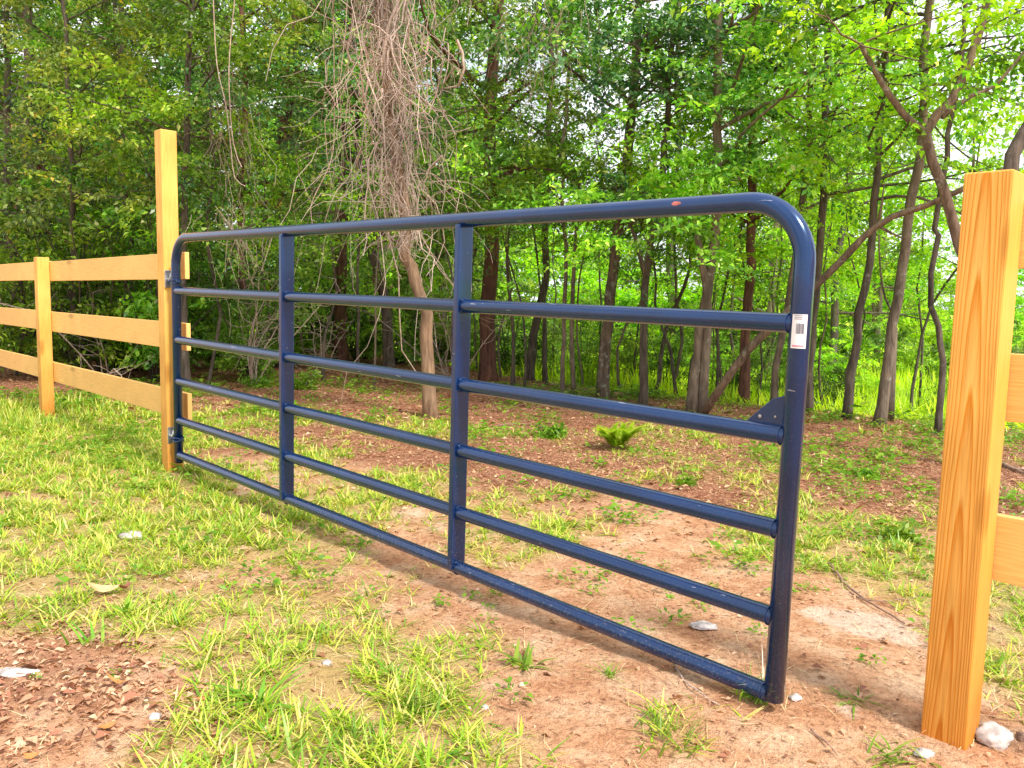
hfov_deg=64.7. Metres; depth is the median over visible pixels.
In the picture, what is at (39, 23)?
tree
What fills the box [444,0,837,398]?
tree
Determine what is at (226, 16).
tree
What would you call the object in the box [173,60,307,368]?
sapling
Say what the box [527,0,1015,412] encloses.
tree
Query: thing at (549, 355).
bush
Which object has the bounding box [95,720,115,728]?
dead leaf
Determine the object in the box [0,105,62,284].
tree
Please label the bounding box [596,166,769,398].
sapling
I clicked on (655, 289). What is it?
sapling
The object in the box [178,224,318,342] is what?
bush
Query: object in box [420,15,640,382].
tree
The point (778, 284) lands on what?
sapling
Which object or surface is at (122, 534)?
rock
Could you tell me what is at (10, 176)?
sapling
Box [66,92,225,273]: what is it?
tree
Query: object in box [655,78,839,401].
sapling
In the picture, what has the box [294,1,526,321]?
tree
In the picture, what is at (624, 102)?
sapling
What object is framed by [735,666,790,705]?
grass tuft
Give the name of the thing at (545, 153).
tree
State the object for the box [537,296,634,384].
bush
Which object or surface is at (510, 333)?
bush
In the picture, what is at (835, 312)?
tree
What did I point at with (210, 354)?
bush
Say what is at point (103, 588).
dead leaf
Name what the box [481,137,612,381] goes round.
sapling
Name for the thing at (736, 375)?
bush
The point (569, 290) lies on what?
bush
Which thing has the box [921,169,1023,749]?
board fence
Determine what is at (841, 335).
bush
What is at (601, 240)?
tree
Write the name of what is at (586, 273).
tree
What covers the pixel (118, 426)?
grass tuft
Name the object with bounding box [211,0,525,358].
tree
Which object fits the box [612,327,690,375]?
bush
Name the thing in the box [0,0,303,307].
tree
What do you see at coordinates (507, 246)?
sapling
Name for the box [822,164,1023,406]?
sapling
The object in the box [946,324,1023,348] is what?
bush
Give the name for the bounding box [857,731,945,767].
grass tuft
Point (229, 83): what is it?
hanging vine
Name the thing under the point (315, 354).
bare shrub
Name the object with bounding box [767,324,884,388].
bush
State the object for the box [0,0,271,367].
tree
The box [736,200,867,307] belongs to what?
tree
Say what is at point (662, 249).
sapling
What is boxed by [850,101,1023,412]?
sapling
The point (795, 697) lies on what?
rock
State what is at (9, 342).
bush
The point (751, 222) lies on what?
tree
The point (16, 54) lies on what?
tree
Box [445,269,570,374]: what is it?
bush
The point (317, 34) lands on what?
sapling
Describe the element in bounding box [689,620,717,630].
rock
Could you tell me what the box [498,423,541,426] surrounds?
twig
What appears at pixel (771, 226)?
sapling
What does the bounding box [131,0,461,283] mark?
tree
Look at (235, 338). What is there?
bush
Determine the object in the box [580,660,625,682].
grass tuft
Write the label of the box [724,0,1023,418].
tree
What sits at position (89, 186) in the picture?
tree
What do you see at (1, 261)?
bush
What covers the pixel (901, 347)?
bush
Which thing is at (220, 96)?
sapling
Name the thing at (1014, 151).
tree
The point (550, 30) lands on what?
hanging moss
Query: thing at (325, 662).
rock
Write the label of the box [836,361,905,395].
bush
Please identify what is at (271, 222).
tree
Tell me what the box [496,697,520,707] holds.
dead leaf
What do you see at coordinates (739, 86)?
tree
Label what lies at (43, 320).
board fence
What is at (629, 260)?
sapling
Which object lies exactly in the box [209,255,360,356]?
bush
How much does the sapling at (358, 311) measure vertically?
4.202 m
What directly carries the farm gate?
attached to the gate post
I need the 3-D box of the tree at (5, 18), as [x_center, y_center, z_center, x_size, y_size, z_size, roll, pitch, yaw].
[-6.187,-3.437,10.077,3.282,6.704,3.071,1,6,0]
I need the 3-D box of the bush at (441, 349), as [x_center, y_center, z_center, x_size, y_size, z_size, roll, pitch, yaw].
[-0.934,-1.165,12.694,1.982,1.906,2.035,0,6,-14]
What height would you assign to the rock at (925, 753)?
0.020 m
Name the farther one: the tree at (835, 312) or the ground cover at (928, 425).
the tree at (835, 312)
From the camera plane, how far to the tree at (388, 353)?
9.95 m
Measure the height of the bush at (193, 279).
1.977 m
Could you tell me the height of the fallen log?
2.155 m
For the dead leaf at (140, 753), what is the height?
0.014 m
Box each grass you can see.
[0,391,1023,767]
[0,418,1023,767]
[434,341,1023,431]
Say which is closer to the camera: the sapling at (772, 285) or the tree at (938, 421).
the tree at (938, 421)
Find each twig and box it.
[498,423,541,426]
[673,664,719,704]
[810,728,837,755]
[827,562,904,623]
[849,592,923,601]
[1001,462,1023,474]
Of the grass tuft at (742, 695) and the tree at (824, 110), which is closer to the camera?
the grass tuft at (742, 695)
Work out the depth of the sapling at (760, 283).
9.18 m
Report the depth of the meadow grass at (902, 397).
10.13 m
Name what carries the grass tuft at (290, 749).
on the ground at (600, 687)
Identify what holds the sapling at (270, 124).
on the ground at (600, 687)
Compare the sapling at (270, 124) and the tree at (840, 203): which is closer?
the sapling at (270, 124)
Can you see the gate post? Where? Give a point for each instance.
(166, 186)
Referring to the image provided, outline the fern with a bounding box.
[593,420,646,446]
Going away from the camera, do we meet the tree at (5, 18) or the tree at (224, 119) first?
the tree at (5, 18)
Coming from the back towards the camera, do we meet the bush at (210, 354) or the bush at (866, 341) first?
the bush at (866, 341)
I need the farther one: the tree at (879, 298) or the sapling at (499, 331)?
the tree at (879, 298)
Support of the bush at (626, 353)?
on the ground at (600, 687)
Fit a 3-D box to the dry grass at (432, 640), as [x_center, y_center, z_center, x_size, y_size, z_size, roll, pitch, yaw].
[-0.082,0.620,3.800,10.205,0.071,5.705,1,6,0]
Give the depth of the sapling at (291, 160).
8.70 m
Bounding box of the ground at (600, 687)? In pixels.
[0,301,1023,767]
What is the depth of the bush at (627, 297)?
21.43 m
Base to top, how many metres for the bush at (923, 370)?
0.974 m
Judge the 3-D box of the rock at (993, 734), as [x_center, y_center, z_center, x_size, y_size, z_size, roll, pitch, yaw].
[1.134,0.832,1.905,0.081,0.068,0.080,6,7,36]
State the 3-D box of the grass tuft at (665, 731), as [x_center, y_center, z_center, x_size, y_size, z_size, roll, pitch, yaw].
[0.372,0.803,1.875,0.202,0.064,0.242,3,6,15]
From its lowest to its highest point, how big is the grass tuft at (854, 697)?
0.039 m
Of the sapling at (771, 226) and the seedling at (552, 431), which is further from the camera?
the sapling at (771, 226)
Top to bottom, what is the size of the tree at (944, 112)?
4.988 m
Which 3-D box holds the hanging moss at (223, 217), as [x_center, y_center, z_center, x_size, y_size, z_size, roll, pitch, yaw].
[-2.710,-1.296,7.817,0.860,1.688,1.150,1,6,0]
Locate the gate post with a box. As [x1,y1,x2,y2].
[154,129,182,471]
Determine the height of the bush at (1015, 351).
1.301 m
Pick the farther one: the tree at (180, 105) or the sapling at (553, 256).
the sapling at (553, 256)
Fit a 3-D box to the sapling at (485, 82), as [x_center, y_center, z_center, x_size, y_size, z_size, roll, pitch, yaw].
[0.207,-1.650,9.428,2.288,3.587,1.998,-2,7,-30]
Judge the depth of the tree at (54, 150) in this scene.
14.88 m
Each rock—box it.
[0,667,40,677]
[117,530,145,539]
[148,712,161,721]
[322,659,332,665]
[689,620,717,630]
[788,693,801,701]
[913,747,934,758]
[975,721,1013,750]
[1014,731,1023,741]
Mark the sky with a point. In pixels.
(954, 155)
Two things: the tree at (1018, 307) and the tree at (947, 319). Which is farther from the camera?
the tree at (1018, 307)
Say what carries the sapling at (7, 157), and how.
on the ground at (600, 687)
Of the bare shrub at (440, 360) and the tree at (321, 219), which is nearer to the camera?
the bare shrub at (440, 360)
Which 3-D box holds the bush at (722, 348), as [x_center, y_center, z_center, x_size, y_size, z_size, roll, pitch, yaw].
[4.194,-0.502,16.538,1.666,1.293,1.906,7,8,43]
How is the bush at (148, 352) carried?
on the ground at (600, 687)
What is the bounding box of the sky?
[0,0,1023,309]
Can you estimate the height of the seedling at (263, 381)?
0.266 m
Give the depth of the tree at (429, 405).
6.90 m
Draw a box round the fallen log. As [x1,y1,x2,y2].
[699,168,1002,413]
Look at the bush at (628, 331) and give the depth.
17.86 m
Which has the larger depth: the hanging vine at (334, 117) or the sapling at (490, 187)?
the sapling at (490, 187)
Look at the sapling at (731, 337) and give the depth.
10.50 m
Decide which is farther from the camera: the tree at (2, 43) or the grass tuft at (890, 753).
the tree at (2, 43)
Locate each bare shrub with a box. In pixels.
[0,270,210,378]
[197,226,359,386]
[259,306,392,375]
[350,260,541,375]
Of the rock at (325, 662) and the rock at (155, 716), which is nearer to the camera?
the rock at (155, 716)
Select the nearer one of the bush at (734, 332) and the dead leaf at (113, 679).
the dead leaf at (113, 679)
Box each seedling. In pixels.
[239,374,273,387]
[294,367,323,390]
[530,418,570,438]
[670,472,699,486]
[850,467,885,479]
[875,520,926,545]
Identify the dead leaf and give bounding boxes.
[22,751,38,758]
[84,581,119,591]
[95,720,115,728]
[105,670,127,682]
[118,581,129,588]
[133,748,143,758]
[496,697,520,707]
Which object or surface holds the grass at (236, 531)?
on the ground at (600, 687)
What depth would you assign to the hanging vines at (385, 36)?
6.44 m
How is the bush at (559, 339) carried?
on the ground at (600, 687)
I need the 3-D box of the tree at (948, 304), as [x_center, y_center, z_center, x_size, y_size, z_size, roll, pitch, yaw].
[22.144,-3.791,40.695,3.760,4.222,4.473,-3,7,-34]
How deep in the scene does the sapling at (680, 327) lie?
9.54 m
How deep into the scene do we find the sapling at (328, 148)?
10.91 m
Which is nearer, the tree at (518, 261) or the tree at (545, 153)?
the tree at (545, 153)
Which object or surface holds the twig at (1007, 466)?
on the ground at (600, 687)
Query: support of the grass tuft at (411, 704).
on the ground at (600, 687)
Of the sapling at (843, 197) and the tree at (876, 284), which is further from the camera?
the tree at (876, 284)
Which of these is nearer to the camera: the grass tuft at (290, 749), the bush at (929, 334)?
the grass tuft at (290, 749)
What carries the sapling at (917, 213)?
on the ground at (600, 687)
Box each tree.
[0,0,154,252]
[0,0,166,340]
[0,0,238,362]
[0,0,246,313]
[0,0,255,273]
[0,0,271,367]
[0,0,274,286]
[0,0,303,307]
[0,0,382,387]
[0,3,105,201]
[0,4,210,292]
[0,7,50,137]
[0,36,90,256]
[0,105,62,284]
[2,112,189,298]
[14,0,335,282]
[62,0,486,308]
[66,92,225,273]
[74,0,359,355]
[87,0,350,372]
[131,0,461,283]
[202,1,438,330]
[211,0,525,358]
[215,104,398,328]
[215,142,330,311]
[225,105,435,328]
[235,0,450,360]
[240,0,459,367]
[240,0,551,352]
[257,152,363,290]
[289,0,598,362]
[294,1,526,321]
[299,70,563,332]
[345,0,637,381]
[347,92,550,320]
[379,0,514,418]
[381,0,737,394]
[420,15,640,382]
[443,0,844,404]
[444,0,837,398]
[463,142,564,297]
[465,158,573,302]
[524,232,622,326]
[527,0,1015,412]
[549,201,685,302]
[551,250,630,299]
[559,0,786,335]
[562,0,906,403]
[635,0,1021,400]
[649,0,922,382]
[655,156,900,336]
[670,0,1023,256]
[695,0,1023,412]
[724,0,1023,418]
[725,249,789,310]
[727,25,926,299]
[730,0,973,375]
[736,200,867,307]
[785,3,986,348]
[795,0,1023,425]
[809,88,980,371]
[839,0,1023,435]
[842,250,937,344]
[882,264,952,341]
[884,271,945,342]
[924,272,956,330]
[934,280,955,328]
[945,269,1023,340]
[1003,122,1023,170]
[1012,278,1023,336]
[1013,289,1023,331]
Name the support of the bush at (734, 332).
on the ground at (600, 687)
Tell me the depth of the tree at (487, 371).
9.71 m
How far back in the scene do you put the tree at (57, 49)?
8.40 m
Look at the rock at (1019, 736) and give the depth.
1.94 m
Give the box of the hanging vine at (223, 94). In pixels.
[213,0,244,185]
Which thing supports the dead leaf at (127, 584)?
on the ground at (600, 687)
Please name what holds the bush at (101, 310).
on the ground at (600, 687)
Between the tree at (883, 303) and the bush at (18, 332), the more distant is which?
the tree at (883, 303)
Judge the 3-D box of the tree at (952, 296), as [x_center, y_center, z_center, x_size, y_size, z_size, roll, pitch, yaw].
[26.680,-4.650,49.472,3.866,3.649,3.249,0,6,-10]
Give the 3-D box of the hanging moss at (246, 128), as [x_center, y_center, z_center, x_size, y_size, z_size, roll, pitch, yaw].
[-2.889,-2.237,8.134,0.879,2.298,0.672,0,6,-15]
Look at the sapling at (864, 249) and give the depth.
8.54 m
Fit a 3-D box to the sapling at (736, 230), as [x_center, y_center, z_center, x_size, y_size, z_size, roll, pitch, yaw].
[2.312,-1.644,8.532,1.258,4.076,1.850,-4,8,-39]
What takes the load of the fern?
on the ground at (600, 687)
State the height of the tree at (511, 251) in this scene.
11.864 m
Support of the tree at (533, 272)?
on the ground at (600, 687)
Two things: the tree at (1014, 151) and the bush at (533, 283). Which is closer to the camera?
the tree at (1014, 151)
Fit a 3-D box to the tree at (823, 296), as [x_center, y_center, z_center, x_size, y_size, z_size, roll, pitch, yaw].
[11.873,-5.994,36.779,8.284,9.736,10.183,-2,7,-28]
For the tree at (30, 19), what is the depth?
12.60 m
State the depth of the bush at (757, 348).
18.08 m
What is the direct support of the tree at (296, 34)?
on the ground at (600, 687)
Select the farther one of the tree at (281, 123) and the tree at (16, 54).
the tree at (16, 54)
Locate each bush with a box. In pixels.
[0,158,230,371]
[0,187,104,371]
[0,222,146,358]
[0,233,119,375]
[16,143,267,380]
[19,222,179,344]
[27,236,224,371]
[34,232,261,371]
[90,239,236,357]
[114,212,302,369]
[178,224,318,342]
[187,253,327,383]
[190,192,351,367]
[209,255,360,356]
[257,253,389,349]
[294,242,437,360]
[320,238,482,365]
[374,282,452,360]
[387,251,515,363]
[408,309,510,369]
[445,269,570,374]
[470,313,557,359]
[471,280,561,334]
[472,314,540,357]
[496,317,593,381]
[509,285,617,353]
[517,340,568,369]
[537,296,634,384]
[540,320,648,368]
[547,251,701,355]
[549,238,757,357]
[583,324,693,381]
[592,283,740,390]
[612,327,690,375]
[649,324,723,371]
[658,270,786,366]
[668,331,751,379]
[672,329,781,394]
[688,244,893,363]
[719,329,788,379]
[721,333,845,405]
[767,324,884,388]
[781,348,879,409]
[816,307,886,372]
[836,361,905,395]
[862,320,950,382]
[898,297,1023,376]
[902,348,949,417]
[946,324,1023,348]
[946,340,1023,360]
[1011,342,1023,352]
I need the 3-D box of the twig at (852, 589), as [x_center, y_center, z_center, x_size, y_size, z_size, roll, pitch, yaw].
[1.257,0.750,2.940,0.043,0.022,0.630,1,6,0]
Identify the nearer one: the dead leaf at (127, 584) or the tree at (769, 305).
the dead leaf at (127, 584)
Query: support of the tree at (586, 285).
on the ground at (600, 687)
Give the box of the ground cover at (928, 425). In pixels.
[0,371,1023,767]
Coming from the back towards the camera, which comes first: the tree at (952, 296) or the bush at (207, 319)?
the tree at (952, 296)
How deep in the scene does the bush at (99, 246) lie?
12.87 m
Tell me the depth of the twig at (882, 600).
2.85 m
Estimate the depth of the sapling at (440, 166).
8.64 m
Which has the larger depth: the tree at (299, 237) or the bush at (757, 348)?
the tree at (299, 237)
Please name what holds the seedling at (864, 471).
on the ground at (600, 687)
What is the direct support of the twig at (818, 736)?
on the ground at (600, 687)
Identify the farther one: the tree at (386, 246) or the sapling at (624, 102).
the tree at (386, 246)
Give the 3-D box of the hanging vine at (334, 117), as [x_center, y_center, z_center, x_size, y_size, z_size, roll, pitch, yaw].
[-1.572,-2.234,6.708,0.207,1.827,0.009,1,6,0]
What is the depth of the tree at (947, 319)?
38.06 m
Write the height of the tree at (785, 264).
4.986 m
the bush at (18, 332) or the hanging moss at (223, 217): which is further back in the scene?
the bush at (18, 332)
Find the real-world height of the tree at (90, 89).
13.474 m
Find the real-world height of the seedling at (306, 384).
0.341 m
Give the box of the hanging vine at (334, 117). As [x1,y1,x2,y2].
[310,1,334,223]
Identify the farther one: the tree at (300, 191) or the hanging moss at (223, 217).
the tree at (300, 191)
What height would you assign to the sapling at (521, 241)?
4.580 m
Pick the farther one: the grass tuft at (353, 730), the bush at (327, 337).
the bush at (327, 337)
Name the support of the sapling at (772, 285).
on the ground at (600, 687)
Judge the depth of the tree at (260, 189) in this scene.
22.83 m
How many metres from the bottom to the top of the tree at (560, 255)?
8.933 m
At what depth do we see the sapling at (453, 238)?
11.78 m
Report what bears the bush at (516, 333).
on the ground at (600, 687)
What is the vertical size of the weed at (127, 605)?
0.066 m
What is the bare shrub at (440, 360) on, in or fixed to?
on the ground at (600, 687)
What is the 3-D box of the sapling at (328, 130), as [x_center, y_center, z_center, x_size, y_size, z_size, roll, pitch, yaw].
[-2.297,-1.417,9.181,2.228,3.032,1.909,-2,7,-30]
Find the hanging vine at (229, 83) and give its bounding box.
[228,0,241,166]
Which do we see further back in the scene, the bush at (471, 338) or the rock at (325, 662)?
the bush at (471, 338)
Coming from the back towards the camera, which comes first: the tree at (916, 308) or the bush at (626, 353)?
the tree at (916, 308)
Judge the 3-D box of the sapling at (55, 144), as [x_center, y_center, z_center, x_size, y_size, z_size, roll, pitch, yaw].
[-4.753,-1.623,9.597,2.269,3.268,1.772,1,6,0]
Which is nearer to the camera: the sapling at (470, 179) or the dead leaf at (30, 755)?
the dead leaf at (30, 755)
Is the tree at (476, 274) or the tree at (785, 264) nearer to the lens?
the tree at (476, 274)
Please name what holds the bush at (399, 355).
on the ground at (600, 687)
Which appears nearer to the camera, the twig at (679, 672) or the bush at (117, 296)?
the twig at (679, 672)
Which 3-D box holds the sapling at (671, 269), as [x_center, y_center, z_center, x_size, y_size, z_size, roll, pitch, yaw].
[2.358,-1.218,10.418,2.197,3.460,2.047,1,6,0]
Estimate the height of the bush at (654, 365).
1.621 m
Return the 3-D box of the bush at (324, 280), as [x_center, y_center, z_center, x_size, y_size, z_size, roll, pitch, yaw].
[-3.512,-1.442,11.273,2.526,2.544,2.599,-1,6,-20]
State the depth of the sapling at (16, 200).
9.39 m
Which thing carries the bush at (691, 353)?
on the ground at (600, 687)
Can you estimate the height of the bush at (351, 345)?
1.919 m
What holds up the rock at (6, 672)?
on the ground at (600, 687)
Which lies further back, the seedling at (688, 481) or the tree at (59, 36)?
the tree at (59, 36)
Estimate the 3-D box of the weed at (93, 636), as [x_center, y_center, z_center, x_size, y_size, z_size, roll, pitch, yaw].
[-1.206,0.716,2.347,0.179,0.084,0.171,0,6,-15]
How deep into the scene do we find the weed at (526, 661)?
2.27 m
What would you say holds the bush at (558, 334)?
on the ground at (600, 687)
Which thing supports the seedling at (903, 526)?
on the ground at (600, 687)
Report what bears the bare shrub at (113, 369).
on the ground at (600, 687)
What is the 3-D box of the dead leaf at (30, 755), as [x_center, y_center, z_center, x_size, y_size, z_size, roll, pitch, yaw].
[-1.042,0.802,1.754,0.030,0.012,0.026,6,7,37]
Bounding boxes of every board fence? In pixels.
[0,252,191,419]
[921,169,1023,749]
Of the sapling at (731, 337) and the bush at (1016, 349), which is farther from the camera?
the bush at (1016, 349)
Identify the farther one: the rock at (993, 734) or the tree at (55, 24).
the tree at (55, 24)
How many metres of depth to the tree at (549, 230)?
50.91 m
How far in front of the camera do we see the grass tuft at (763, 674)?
2.11 m
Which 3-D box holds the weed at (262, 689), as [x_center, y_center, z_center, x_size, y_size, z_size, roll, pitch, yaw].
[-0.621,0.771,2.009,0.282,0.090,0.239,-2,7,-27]
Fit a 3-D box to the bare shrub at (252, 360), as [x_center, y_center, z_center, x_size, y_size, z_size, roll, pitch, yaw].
[-2.430,-0.816,9.088,1.584,1.768,1.944,1,6,0]
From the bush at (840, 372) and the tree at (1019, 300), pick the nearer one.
the bush at (840, 372)
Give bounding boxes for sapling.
[0,64,124,259]
[0,85,64,375]
[0,85,155,371]
[3,106,199,375]
[88,0,289,383]
[139,70,345,338]
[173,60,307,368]
[184,119,402,295]
[195,113,382,381]
[203,104,364,367]
[262,17,457,388]
[262,40,453,377]
[328,106,530,355]
[391,11,564,375]
[396,134,564,386]
[407,147,544,369]
[411,112,582,376]
[420,93,586,384]
[431,76,610,385]
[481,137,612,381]
[514,0,706,385]
[545,96,741,382]
[557,131,775,390]
[564,145,683,378]
[577,115,764,396]
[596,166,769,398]
[597,42,794,393]
[615,86,785,382]
[638,147,828,389]
[644,152,780,390]
[654,24,827,404]
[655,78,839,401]
[677,128,833,389]
[688,78,904,298]
[716,78,878,342]
[720,185,861,397]
[722,79,920,283]
[756,102,937,404]
[787,98,956,378]
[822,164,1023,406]
[847,28,1022,282]
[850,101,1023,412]
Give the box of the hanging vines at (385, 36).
[249,0,492,416]
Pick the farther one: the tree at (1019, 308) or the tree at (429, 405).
the tree at (1019, 308)
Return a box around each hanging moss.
[175,62,269,272]
[185,166,270,335]
[443,0,601,149]
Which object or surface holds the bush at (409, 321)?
on the ground at (600, 687)
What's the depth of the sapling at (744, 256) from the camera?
8.08 m
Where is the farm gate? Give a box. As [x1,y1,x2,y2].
[165,192,815,703]
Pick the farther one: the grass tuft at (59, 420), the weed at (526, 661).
the grass tuft at (59, 420)
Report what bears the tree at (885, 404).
on the ground at (600, 687)
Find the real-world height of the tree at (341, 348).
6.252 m
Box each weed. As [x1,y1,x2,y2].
[58,615,119,644]
[92,593,153,615]
[199,664,312,718]
[489,637,555,670]
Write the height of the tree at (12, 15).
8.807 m
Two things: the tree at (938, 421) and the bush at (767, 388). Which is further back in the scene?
the bush at (767, 388)
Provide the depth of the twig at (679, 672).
2.10 m
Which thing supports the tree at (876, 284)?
on the ground at (600, 687)
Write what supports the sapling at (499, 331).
on the ground at (600, 687)
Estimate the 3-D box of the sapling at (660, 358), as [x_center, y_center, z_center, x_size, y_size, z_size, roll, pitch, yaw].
[2.060,-1.777,8.912,2.299,4.112,1.768,1,6,0]
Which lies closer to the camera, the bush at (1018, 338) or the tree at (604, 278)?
the bush at (1018, 338)
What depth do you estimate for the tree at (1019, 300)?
30.52 m
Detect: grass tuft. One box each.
[32,413,65,426]
[94,408,151,434]
[236,704,340,767]
[284,697,410,763]
[381,684,460,718]
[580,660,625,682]
[624,691,716,757]
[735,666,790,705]
[737,650,791,684]
[823,685,894,720]
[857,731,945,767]
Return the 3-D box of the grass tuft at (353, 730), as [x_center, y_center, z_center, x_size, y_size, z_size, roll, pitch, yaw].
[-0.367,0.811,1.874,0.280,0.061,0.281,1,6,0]
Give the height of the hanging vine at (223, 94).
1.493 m

